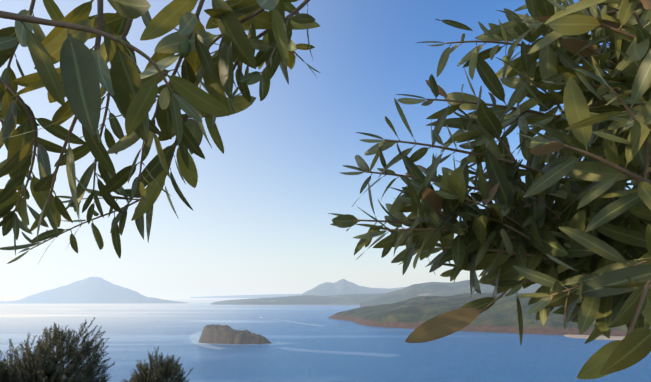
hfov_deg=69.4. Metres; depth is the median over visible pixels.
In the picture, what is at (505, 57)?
olive fruit
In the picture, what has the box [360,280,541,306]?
hill terrain
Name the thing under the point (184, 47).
olive branch fruit
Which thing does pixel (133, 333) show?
sea
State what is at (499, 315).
peninsula terrain
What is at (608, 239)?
olive
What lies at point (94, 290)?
island terrain
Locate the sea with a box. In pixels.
[0,297,650,381]
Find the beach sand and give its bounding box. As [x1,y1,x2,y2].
[563,334,624,339]
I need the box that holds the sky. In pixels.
[0,0,632,296]
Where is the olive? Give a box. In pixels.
[328,0,650,379]
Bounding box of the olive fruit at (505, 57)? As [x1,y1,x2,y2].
[502,55,509,63]
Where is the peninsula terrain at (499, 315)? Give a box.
[328,293,650,336]
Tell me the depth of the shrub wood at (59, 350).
8.74 m
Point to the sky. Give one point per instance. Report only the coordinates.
(259, 223)
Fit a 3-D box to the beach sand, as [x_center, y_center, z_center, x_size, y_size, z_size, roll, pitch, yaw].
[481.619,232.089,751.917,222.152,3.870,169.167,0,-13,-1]
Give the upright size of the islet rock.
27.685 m
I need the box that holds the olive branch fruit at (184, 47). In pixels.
[100,40,190,141]
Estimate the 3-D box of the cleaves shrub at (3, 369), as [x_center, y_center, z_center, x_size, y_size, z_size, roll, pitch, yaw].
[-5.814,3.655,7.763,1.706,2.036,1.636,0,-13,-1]
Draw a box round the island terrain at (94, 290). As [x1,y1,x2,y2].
[0,277,187,303]
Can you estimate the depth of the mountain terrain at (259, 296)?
17879.70 m
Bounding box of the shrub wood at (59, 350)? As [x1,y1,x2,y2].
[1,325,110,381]
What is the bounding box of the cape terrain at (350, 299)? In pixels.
[210,293,384,304]
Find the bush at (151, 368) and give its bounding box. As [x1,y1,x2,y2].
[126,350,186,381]
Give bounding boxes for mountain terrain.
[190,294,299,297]
[293,279,405,295]
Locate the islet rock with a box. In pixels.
[198,324,270,343]
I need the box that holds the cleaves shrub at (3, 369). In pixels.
[0,354,31,381]
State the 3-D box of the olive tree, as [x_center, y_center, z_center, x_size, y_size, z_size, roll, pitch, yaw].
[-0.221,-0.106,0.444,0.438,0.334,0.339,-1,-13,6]

